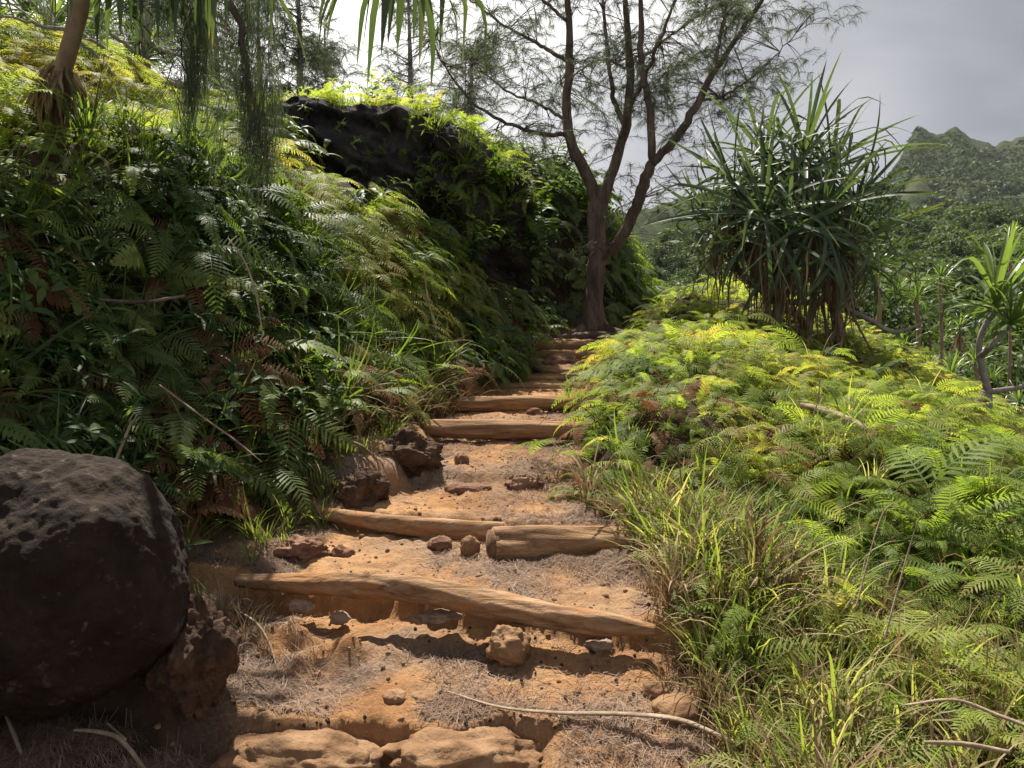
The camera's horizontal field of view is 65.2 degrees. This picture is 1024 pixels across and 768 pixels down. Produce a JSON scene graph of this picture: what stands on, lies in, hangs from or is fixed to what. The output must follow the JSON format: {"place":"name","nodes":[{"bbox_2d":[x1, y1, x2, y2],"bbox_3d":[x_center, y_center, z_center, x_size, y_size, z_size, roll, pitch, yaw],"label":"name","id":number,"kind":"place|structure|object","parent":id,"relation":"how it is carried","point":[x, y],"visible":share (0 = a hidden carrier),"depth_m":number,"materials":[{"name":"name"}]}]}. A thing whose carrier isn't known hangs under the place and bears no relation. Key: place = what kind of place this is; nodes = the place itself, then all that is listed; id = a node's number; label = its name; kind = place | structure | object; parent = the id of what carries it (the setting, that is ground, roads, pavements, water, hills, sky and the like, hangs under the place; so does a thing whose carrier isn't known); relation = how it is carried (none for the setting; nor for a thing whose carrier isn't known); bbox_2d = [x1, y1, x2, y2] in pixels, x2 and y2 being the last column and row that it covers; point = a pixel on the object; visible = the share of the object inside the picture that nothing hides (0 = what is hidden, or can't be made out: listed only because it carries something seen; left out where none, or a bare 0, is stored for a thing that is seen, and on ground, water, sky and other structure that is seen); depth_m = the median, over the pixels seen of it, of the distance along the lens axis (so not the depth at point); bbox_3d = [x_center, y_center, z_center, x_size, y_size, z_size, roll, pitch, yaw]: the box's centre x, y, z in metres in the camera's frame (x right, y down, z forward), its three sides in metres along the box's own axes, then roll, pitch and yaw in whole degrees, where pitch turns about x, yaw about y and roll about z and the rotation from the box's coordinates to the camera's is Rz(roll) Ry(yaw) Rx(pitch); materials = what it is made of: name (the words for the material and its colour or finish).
{"place":"outdoors","nodes":[
{"label":"outdoors","id":0,"kind":"place"},
{"bbox_2d":[0,0,127,48],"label":"pandanus tree","id":1,"kind":"object","parent":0,"point":[60,3],"visible":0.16,"depth_m":10.03,"materials":[{"name":"green plant"}]},
{"bbox_2d":[0,52,1023,767],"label":"ground","id":2,"kind":"structure","parent":0,"point":[216,730],"depth_m":4.28,"materials":[{"name":"soil"}]},
{"bbox_2d":[1,0,133,55],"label":"pandanus tree","id":3,"kind":"object","parent":2,"relation":"on","point":[92,24],"visible":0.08,"depth_m":10.91,"materials":[{"name":"green plant"}]},
{"bbox_2d":[0,330,140,397],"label":"leafy shrub","id":4,"kind":"object","parent":2,"relation":"on","point":[105,375],"visible":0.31,"depth_m":4.77,"materials":[{"name":"green plant"}]},
{"bbox_2d":[18,250,142,314],"bbox_3d":[-2.905,-0.699,5.341,1.022,0.499,0.773,-2,3,-41],"label":"leafy shrub","id":5,"kind":"object","parent":2,"relation":"on","point":[100,291],"visible":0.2,"depth_m":5.22,"materials":[{"name":"green plant"}]},
{"bbox_2d":[0,448,189,719],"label":"boulder","id":6,"kind":"object","parent":2,"relation":"on","point":[94,579],"visible":0.99,"depth_m":2.96,"materials":[{"name":"stone"}]},
{"bbox_2d":[35,0,179,85],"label":"pandanus tree","id":7,"kind":"object","parent":2,"relation":"on","point":[152,58],"visible":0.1,"depth_m":12.02,"materials":[{"name":"green plant"}]},
{"bbox_2d":[73,728,146,767],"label":"dead stick","id":8,"kind":"object","parent":2,"relation":"on","point":[128,748],"visible":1,"depth_m":3.18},
{"bbox_2d":[69,198,172,230],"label":"fern","id":9,"kind":"object","parent":2,"relation":"on","point":[143,217],"visible":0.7,"depth_m":5.63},
{"bbox_2d":[95,0,192,81],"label":"casuarina tree","id":10,"kind":"object","parent":2,"relation":"on","point":[165,54],"visible":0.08,"depth_m":25.53,"materials":[{"name":"green plant"}]},
{"bbox_2d":[0,0,309,109],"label":"casuarina tree","id":11,"kind":"object","parent":2,"relation":"on","point":[51,25],"visible":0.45,"depth_m":9.18,"materials":[{"name":"green plant"}]},
{"bbox_2d":[90,0,296,218],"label":"casuarina tree","id":12,"kind":"object","parent":2,"relation":"on","point":[192,69],"visible":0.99,"depth_m":6.06,"materials":[{"name":"green plant"}]},
{"bbox_2d":[145,591,241,722],"bbox_3d":[-1.360,1.146,3.408,0.434,0.543,0.386,2,3,44],"label":"rock","id":13,"kind":"object","parent":2,"relation":"on","point":[192,669],"visible":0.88,"depth_m":3.28,"materials":[{"name":"stone"}]},
{"bbox_2d":[160,0,268,94],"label":"casuarina tree","id":14,"kind":"object","parent":2,"relation":"on","point":[216,32],"visible":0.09,"depth_m":27.38,"materials":[{"name":"green plant"}]},
{"bbox_2d":[0,7,514,369],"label":"crest ferns","id":15,"kind":"object","parent":2,"relation":"on","point":[16,78],"visible":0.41,"depth_m":8.70,"materials":[{"name":"plant"}]},
{"bbox_2d":[207,0,312,100],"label":"casuarina tree","id":16,"kind":"object","parent":2,"relation":"on","point":[262,35],"visible":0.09,"depth_m":33.09,"materials":[{"name":"green plant"}]},
{"bbox_2d":[11,0,528,146],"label":"pandanus tree","id":17,"kind":"object","parent":2,"relation":"on","point":[74,29],"visible":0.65,"depth_m":6.25,"materials":[{"name":"green plant"}]},
{"bbox_2d":[0,81,543,259],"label":"outcrop grass","id":18,"kind":"structure","parent":2,"relation":"on","point":[341,102],"depth_m":11.23,"materials":[{"name":"plant"}]},
{"bbox_2d":[343,69,394,99],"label":"leafy shrub","id":19,"kind":"object","parent":18,"relation":"on","point":[375,83],"visible":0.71,"depth_m":11.97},
{"bbox_2d":[0,92,544,542],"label":"dead fronds","id":20,"kind":"object","parent":2,"relation":"on","point":[58,302],"visible":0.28,"depth_m":5.30,"materials":[{"name":"plant"}]},
{"bbox_2d":[210,728,383,767],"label":"rock","id":21,"kind":"object","parent":2,"relation":"on","point":[318,748],"visible":0.95,"depth_m":3.22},
{"bbox_2d":[286,599,315,613],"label":"stone","id":22,"kind":"object","parent":2,"relation":"on","point":[300,606],"visible":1,"depth_m":4.18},
{"bbox_2d":[273,534,331,562],"bbox_3d":[-1.283,1.019,4.868,0.335,0.193,0.252,-2,3,-40],"label":"rock","id":23,"kind":"object","parent":2,"relation":"on","point":[301,548],"visible":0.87,"depth_m":4.80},
{"bbox_2d":[233,0,373,97],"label":"casuarina tree","id":24,"kind":"object","parent":2,"relation":"on","point":[297,52],"visible":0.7,"depth_m":29.32,"materials":[{"name":"green plant"}]},
{"bbox_2d":[284,11,366,100],"bbox_3d":[-8.990,-12.757,37.367,4.467,8.492,4.672,0,2,0],"label":"casuarina tree","id":25,"kind":"object","parent":2,"relation":"on","point":[333,44],"visible":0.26,"depth_m":36.89,"materials":[{"name":"green plant"}]},
{"bbox_2d":[0,98,669,549],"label":"bank foliage","id":26,"kind":"object","parent":2,"relation":"on","point":[106,254],"visible":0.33,"depth_m":5.52,"materials":[{"name":"green plant"}]},
{"bbox_2d":[0,50,673,536],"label":"bank ferns","id":27,"kind":"object","parent":2,"relation":"on","point":[20,436],"visible":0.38,"depth_m":5.86,"materials":[{"name":"plant"}]},
{"bbox_2d":[99,295,185,303],"bbox_3d":[-2.285,-0.518,4.908,0.582,0.057,0.067,0,2,10],"label":"dead stick","id":28,"kind":"object","parent":27,"relation":"on","point":[140,301],"visible":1,"depth_m":4.88,"materials":[{"name":"brown wood"}]},
{"bbox_2d":[331,468,389,508],"bbox_3d":[-1.074,0.775,5.697,0.423,0.368,0.458,-1,3,-23],"label":"rock","id":29,"kind":"object","parent":2,"relation":"on","point":[359,488],"visible":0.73,"depth_m":5.53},
{"bbox_2d":[382,688,408,703],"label":"stone","id":30,"kind":"object","parent":2,"relation":"on","point":[395,696],"visible":0.93,"depth_m":3.53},
{"bbox_2d":[259,95,532,291],"bbox_3d":[-1.430,-2.699,12.201,5.053,2.498,2.659,-1,3,-26],"label":"rock outcrop","id":31,"kind":"object","parent":2,"relation":"on","point":[323,118],"visible":0.5,"depth_m":11.10,"materials":[{"name":"stone"}]},
{"bbox_2d":[459,213,505,264],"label":"leafy shrub","id":32,"kind":"object","parent":31,"relation":"on","point":[475,246],"visible":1,"depth_m":10.66,"materials":[{"name":"green plant"}]},
{"bbox_2d":[478,144,525,191],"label":"leafy shrub","id":33,"kind":"object","parent":31,"relation":"on","point":[497,175],"visible":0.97,"depth_m":11.48,"materials":[{"name":"green plant"}]},
{"bbox_2d":[491,214,573,263],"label":"leafy shrub","id":34,"kind":"object","parent":31,"relation":"on","point":[533,247],"visible":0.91,"depth_m":12.06,"materials":[{"name":"green plant"}]},
{"bbox_2d":[511,182,556,223],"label":"leafy shrub","id":35,"kind":"object","parent":31,"relation":"on","point":[536,206],"visible":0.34,"depth_m":12.41,"materials":[{"name":"green plant"}]},
{"bbox_2d":[0,393,802,767],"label":"needle litter","id":36,"kind":"object","parent":2,"relation":"on","point":[30,735],"visible":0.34,"depth_m":3.58,"materials":[{"name":"plant"}]},
{"bbox_2d":[315,506,506,540],"bbox_3d":[-0.679,0.921,5.222,1.323,0.182,0.143,1,3,14],"label":"log step","id":37,"kind":"object","parent":2,"relation":"on","point":[451,529],"visible":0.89,"depth_m":5.16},
{"bbox_2d":[379,427,444,477],"bbox_3d":[-0.833,0.537,6.179,0.633,0.412,0.387,0,2,0],"label":"rock","id":38,"kind":"object","parent":2,"relation":"on","point":[413,453],"visible":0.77,"depth_m":6.08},
{"bbox_2d":[361,0,471,113],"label":"casuarina tree","id":39,"kind":"object","parent":2,"relation":"on","point":[410,49],"visible":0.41,"depth_m":31.43,"materials":[{"name":"green plant"}]},
{"bbox_2d":[410,690,440,704],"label":"stone","id":40,"kind":"object","parent":2,"relation":"on","point":[426,696],"visible":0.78,"depth_m":3.54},
{"bbox_2d":[153,384,714,767],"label":"gravel","id":41,"kind":"structure","parent":2,"relation":"on","point":[576,692],"depth_m":4.03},
{"bbox_2d":[409,608,462,624],"bbox_3d":[-0.388,1.182,4.065,0.277,0.074,0.105,0,2,0],"label":"stone","id":42,"kind":"object","parent":2,"relation":"on","point":[439,616],"visible":0.98,"depth_m":4.04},
{"bbox_2d":[427,536,451,551],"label":"stone","id":43,"kind":"object","parent":2,"relation":"on","point":[439,543],"visible":0.9,"depth_m":4.92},
{"bbox_2d":[233,572,655,636],"bbox_3d":[-0.409,1.087,4.057,2.250,0.221,0.143,1,3,14],"label":"log step","id":44,"kind":"object","parent":2,"relation":"on","point":[500,606],"visible":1,"depth_m":3.97,"materials":[{"name":"wood"}]},
{"bbox_2d":[380,726,543,767],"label":"rock","id":45,"kind":"object","parent":2,"relation":"on","point":[480,747],"visible":0.88,"depth_m":3.24,"materials":[{"name":"stone"}]},
{"bbox_2d":[444,483,491,494],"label":"rock","id":46,"kind":"object","parent":2,"relation":"on","point":[460,488],"visible":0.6,"depth_m":5.83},
{"bbox_2d":[460,535,479,556],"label":"stone","id":47,"kind":"object","parent":2,"relation":"on","point":[470,545],"visible":0.84,"depth_m":4.81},
{"bbox_2d":[423,9,527,137],"bbox_3d":[-1.300,-9.952,29.680,4.173,7.108,4.354,-1,3,-28],"label":"casuarina tree","id":48,"kind":"object","parent":2,"relation":"on","point":[451,45],"visible":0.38,"depth_m":29.43,"materials":[{"name":"green plant"}]},
{"bbox_2d":[486,624,531,667],"bbox_3d":[-0.005,1.255,3.815,0.221,0.209,0.202,17,14,-1],"label":"stone","id":49,"kind":"object","parent":2,"relation":"on","point":[509,647],"visible":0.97,"depth_m":3.76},
{"bbox_2d":[423,419,608,440],"bbox_3d":[0.052,0.417,7.295,1.739,0.196,0.174,0,2,2],"label":"log step","id":50,"kind":"object","parent":2,"relation":"on","point":[494,429],"visible":0.73,"depth_m":7.23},
{"bbox_2d":[453,395,589,412],"bbox_3d":[0.108,0.216,8.622,1.489,0.187,0.180,0,2,0],"label":"log step","id":51,"kind":"object","parent":2,"relation":"on","point":[505,403],"visible":0.78,"depth_m":8.54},
{"bbox_2d":[503,474,544,491],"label":"rock","id":52,"kind":"object","parent":2,"relation":"on","point":[520,482],"visible":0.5,"depth_m":5.94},
{"bbox_2d":[500,383,585,388],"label":"log step","id":53,"kind":"object","parent":2,"relation":"on","point":[534,385],"visible":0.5,"depth_m":10.15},
{"bbox_2d":[513,374,588,381],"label":"log step","id":54,"kind":"object","parent":2,"relation":"on","point":[539,377],"visible":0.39,"depth_m":10.95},
{"bbox_2d":[532,201,573,244],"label":"leafy shrub","id":55,"kind":"object","parent":2,"relation":"on","point":[555,218],"visible":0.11,"depth_m":16.29,"materials":[{"name":"green plant"}]},
{"bbox_2d":[525,157,585,218],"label":"leafy shrub","id":56,"kind":"object","parent":2,"relation":"on","point":[560,195],"visible":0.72,"depth_m":17.23,"materials":[{"name":"green plant"}]},
{"bbox_2d":[541,353,579,364],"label":"rock","id":57,"kind":"object","parent":2,"relation":"on","point":[562,358],"visible":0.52,"depth_m":12.45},
{"bbox_2d":[486,525,635,559],"bbox_3d":[0.481,0.978,4.886,1.290,0.266,0.258,0,2,-11],"label":"log step","id":58,"kind":"object","parent":2,"relation":"on","point":[522,541],"visible":0.56,"depth_m":4.75,"materials":[{"name":"brown wood"}]},
{"bbox_2d":[539,132,590,175],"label":"leafy shrub","id":59,"kind":"object","parent":2,"relation":"on","point":[571,162],"visible":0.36,"depth_m":18.75,"materials":[{"name":"green plant"}]},
{"bbox_2d":[536,350,603,359],"bbox_3d":[0.932,-0.479,13.187,1.223,0.176,0.156,0,2,0],"label":"log step","id":60,"kind":"object","parent":2,"relation":"on","point":[578,355],"visible":0.51,"depth_m":13.12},
{"bbox_2d":[531,340,621,350],"bbox_3d":[1.078,-0.669,13.960,1.688,0.198,0.202,0,2,3],"label":"log step","id":61,"kind":"object","parent":2,"relation":"on","point":[578,345],"visible":0.46,"depth_m":13.91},
{"bbox_2d":[549,331,630,339],"bbox_3d":[1.499,-0.902,15.001,1.795,0.180,0.184,0,2,10],"label":"log step","id":62,"kind":"object","parent":2,"relation":"on","point":[589,334],"visible":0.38,"depth_m":14.96,"materials":[{"name":"brown wood"}]},
{"bbox_2d":[448,691,737,743],"bbox_3d":[0.301,1.388,3.349,1.247,0.066,0.083,1,3,16],"label":"dead stick","id":63,"kind":"object","parent":2,"relation":"on","point":[644,715],"visible":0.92,"depth_m":3.32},
{"bbox_2d":[583,637,614,651],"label":"stone","id":64,"kind":"object","parent":2,"relation":"on","point":[597,644],"visible":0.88,"depth_m":3.85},
{"bbox_2d":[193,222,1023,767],"bbox_3d":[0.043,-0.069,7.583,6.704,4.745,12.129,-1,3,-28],"label":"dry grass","id":65,"kind":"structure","parent":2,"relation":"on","point":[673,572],"depth_m":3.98,"materials":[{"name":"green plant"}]},
{"bbox_2d":[350,0,868,334],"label":"casuarina tree","id":66,"kind":"object","parent":2,"relation":"on","point":[591,316],"visible":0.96,"depth_m":15.49,"materials":[{"name":"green plant"}]},
{"bbox_2d":[620,383,687,424],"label":"fern","id":67,"kind":"object","parent":2,"relation":"on","point":[646,388],"visible":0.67,"depth_m":6.08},
{"bbox_2d":[638,679,671,698],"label":"stone","id":68,"kind":"object","parent":2,"relation":"on","point":[654,689],"visible":0.79,"depth_m":3.53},
{"bbox_2d":[650,692,705,724],"bbox_3d":[0.711,1.395,3.420,0.234,0.118,0.207,0,2,0],"label":"stone","id":69,"kind":"object","parent":2,"relation":"on","point":[671,704],"visible":0.73,"depth_m":3.37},
{"bbox_2d":[640,484,787,575],"bbox_3d":[0.986,0.869,4.300,0.615,0.722,1.028,-1,3,-25],"label":"grass tuft","id":70,"kind":"object","parent":2,"relation":"on","point":[685,529],"visible":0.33,"depth_m":4.27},
{"bbox_2d":[670,475,791,557],"bbox_3d":[1.232,0.723,4.406,0.609,0.494,0.716,-2,3,-41],"label":"grass tuft","id":71,"kind":"object","parent":2,"relation":"on","point":[741,521],"visible":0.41,"depth_m":4.36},
{"bbox_2d":[664,591,801,670],"bbox_3d":[0.983,1.173,3.759,0.454,0.264,0.600,-2,3,-32],"label":"fern","id":72,"kind":"object","parent":2,"relation":"on","point":[712,646],"visible":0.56,"depth_m":3.62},
{"bbox_2d":[499,275,1023,600],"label":"fern thicket","id":73,"kind":"object","parent":2,"relation":"on","point":[754,384],"visible":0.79,"depth_m":6.77,"materials":[{"name":"plant"}]},
{"bbox_2d":[713,699,824,754],"bbox_3d":[1.053,1.398,3.268,0.454,0.151,0.449,0,2,0],"label":"fern","id":74,"kind":"object","parent":2,"relation":"on","point":[763,724],"visible":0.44,"depth_m":3.19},
{"bbox_2d":[724,464,816,515],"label":"fern","id":75,"kind":"object","parent":2,"relation":"on","point":[765,487],"visible":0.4,"depth_m":5.35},
{"bbox_2d":[696,158,857,283],"bbox_3d":[9.515,-4.150,29.027,6.076,7.594,5.532,-1,3,-31],"label":"valley tree","id":76,"kind":"object","parent":2,"relation":"on","point":[710,235],"visible":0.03,"depth_m":28.79,"materials":[{"name":"green plant"}]},
{"bbox_2d":[538,319,1023,585],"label":"dead undergrowth","id":77,"kind":"object","parent":2,"relation":"on","point":[656,404],"visible":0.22,"depth_m":6.03,"materials":[{"name":"plant"}]},
{"bbox_2d":[786,401,878,436],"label":"fallen branch","id":78,"kind":"object","parent":77,"relation":"on","point":[810,407],"visible":0.56,"depth_m":6.62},
{"bbox_2d":[728,469,852,558],"bbox_3d":[1.565,0.890,4.636,1.097,0.770,0.656,-2,3,-41],"label":"grass tuft","id":79,"kind":"object","parent":2,"relation":"on","point":[773,509],"visible":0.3,"depth_m":4.70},
{"bbox_2d":[627,49,955,366],"bbox_3d":[4.187,-2.588,12.324,4.722,4.747,4.978,1,3,24],"label":"pandanus tree","id":80,"kind":"object","parent":2,"relation":"on","point":[805,212],"visible":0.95,"depth_m":11.62,"materials":[{"name":"green plant"}]},
{"bbox_2d":[761,590,845,657],"bbox_3d":[1.401,1.154,3.881,0.448,0.217,0.441,0,2,0],"label":"fern","id":81,"kind":"object","parent":2,"relation":"on","point":[817,631],"visible":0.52,"depth_m":3.81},
{"bbox_2d":[585,459,1023,767],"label":"ferns","id":82,"kind":"object","parent":2,"relation":"on","point":[991,630],"visible":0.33,"depth_m":3.71,"materials":[{"name":"plant"}]},
{"bbox_2d":[904,698,1023,726],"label":"fallen branch","id":83,"kind":"object","parent":82,"relation":"on","point":[1001,716],"visible":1,"depth_m":2.87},
{"bbox_2d":[808,460,910,494],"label":"fern","id":84,"kind":"object","parent":2,"relation":"on","point":[843,486],"visible":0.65,"depth_m":5.64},
{"bbox_2d":[807,267,938,337],"bbox_3d":[14.107,-1.112,32.421,5.687,7.336,6.358,2,3,37],"label":"valley tree","id":85,"kind":"object","parent":2,"relation":"on","point":[890,306],"visible":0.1,"depth_m":31.65,"materials":[{"name":"green plant"}]},
{"bbox_2d":[825,281,939,352],"bbox_3d":[13.131,-1.115,29.254,4.513,5.445,3.635,2,3,36],"label":"valley tree","id":86,"kind":"object","parent":2,"relation":"on","point":[893,315],"visible":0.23,"depth_m":28.29,"materials":[{"name":"green plant"}]},
{"bbox_2d":[844,306,924,333],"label":"fallen branch","id":87,"kind":"object","parent":2,"relation":"on","point":[875,322],"visible":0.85,"depth_m":11.45,"materials":[{"name":"wood"}]},
{"bbox_2d":[858,243,917,340],"bbox_3d":[7.421,-1.827,16.028,1.673,2.126,1.124,-1,3,-17],"label":"pandanus tree","id":88,"kind":"object","parent":2,"relation":"on","point":[879,313],"visible":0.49,"depth_m":15.93,"materials":[{"name":"green plant"}]},
{"bbox_2d":[883,324,943,368],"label":"pandanus tree","id":89,"kind":"object","parent":2,"relation":"on","point":[906,348],"visible":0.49,"depth_m":14.99,"materials":[{"name":"green plant"}]},
{"bbox_2d":[850,475,978,522],"bbox_3d":[2.784,0.810,5.553,0.916,0.326,0.768,0,2,0],"label":"fern","id":90,"kind":"object","parent":2,"relation":"on","point":[920,508],"visible":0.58,"depth_m":5.46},
{"bbox_2d":[888,267,951,362],"bbox_3d":[8.594,-1.433,16.992,1.117,2.186,1.139,0,2,0],"label":"pandanus tree","id":91,"kind":"object","parent":2,"relation":"on","point":[917,289],"visible":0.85,"depth_m":16.92,"materials":[{"name":"green plant"}]},
{"bbox_2d":[878,637,993,684],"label":"fern","id":92,"kind":"object","parent":2,"relation":"on","point":[925,669],"visible":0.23,"depth_m":3.77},
{"bbox_2d":[918,258,960,365],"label":"pandanus tree","id":93,"kind":"object","parent":2,"relation":"on","point":[938,273],"visible":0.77,"depth_m":23.90,"materials":[{"name":"green plant"}]},
{"bbox_2d":[894,221,1023,410],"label":"pandanus tree","id":94,"kind":"object","parent":2,"relation":"on","point":[996,292],"visible":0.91,"depth_m":10.66,"materials":[{"name":"green plant"}]},
{"bbox_2d":[931,346,986,380],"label":"pandanus tree","id":95,"kind":"object","parent":2,"relation":"on","point":[950,368],"visible":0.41,"depth_m":14.93,"materials":[{"name":"green plant"}]},
{"bbox_2d":[944,312,977,379],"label":"pandanus tree","id":96,"kind":"object","parent":2,"relation":"on","point":[959,335],"visible":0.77,"depth_m":29.93,"materials":[{"name":"green plant"}]},
{"bbox_2d":[933,595,1015,628],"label":"fern","id":97,"kind":"object","parent":2,"relation":"on","point":[987,611],"visible":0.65,"depth_m":4.46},
{"bbox_2d":[936,455,1023,497],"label":"fern","id":98,"kind":"object","parent":2,"relation":"on","point":[972,479],"visible":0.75,"depth_m":5.74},
{"bbox_2d":[955,342,1006,390],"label":"pandanus tree","id":99,"kind":"object","parent":2,"relation":"on","point":[976,373],"visible":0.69,"depth_m":19.02,"materials":[{"name":"green plant"}]},
{"bbox_2d":[956,339,1023,417],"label":"valley tree","id":100,"kind":"object","parent":2,"relation":"on","point":[1018,374],"visible":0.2,"depth_m":28.68,"materials":[{"name":"green plant"}]},
{"bbox_2d":[991,218,1023,418],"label":"pandanus tree","id":101,"kind":"object","parent":2,"relation":"on","point":[1010,331],"visible":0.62,"depth_m":25.94,"materials":[{"name":"green plant"}]},
{"bbox_2d":[2,0,1023,212],"label":"sky","id":102,"kind":"structure","parent":0,"point":[948,64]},
{"bbox_2d":[47,319,1023,767],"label":"grass","id":103,"kind":"structure","parent":0,"point":[785,617],"depth_m":3.93,"materials":[{"name":"plant"}]},
{"bbox_2d":[924,740,1009,753],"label":"fallen branch","id":104,"kind":"object","parent":103,"relation":"on","point":[975,745],"visible":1,"depth_m":2.64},
{"bbox_2d":[609,126,1023,247],"bbox_3d":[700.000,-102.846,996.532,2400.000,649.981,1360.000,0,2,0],"label":"mountain","id":105,"kind":"structure","parent":0,"point":[653,228],"depth_m":1028.39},
{"bbox_2d":[657,127,1023,249],"bbox_3d":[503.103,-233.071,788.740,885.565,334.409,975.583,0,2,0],"label":"mountain forest","id":106,"kind":"object","parent":105,"relation":"on","point":[991,194],"visible":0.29,"depth_m":1022.01,"materials":[{"name":"green plant"}]},
{"bbox_2d":[632,220,1023,347],"bbox_3d":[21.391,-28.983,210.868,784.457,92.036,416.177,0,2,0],"label":"hills","id":107,"kind":"structure","parent":0,"point":[661,265],"depth_m":263.06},
{"bbox_2d":[634,202,1023,396],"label":"forest","id":108,"kind":"object","parent":107,"relation":"on","point":[947,240],"visible":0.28,"depth_m":226.71,"materials":[{"name":"green plant"}]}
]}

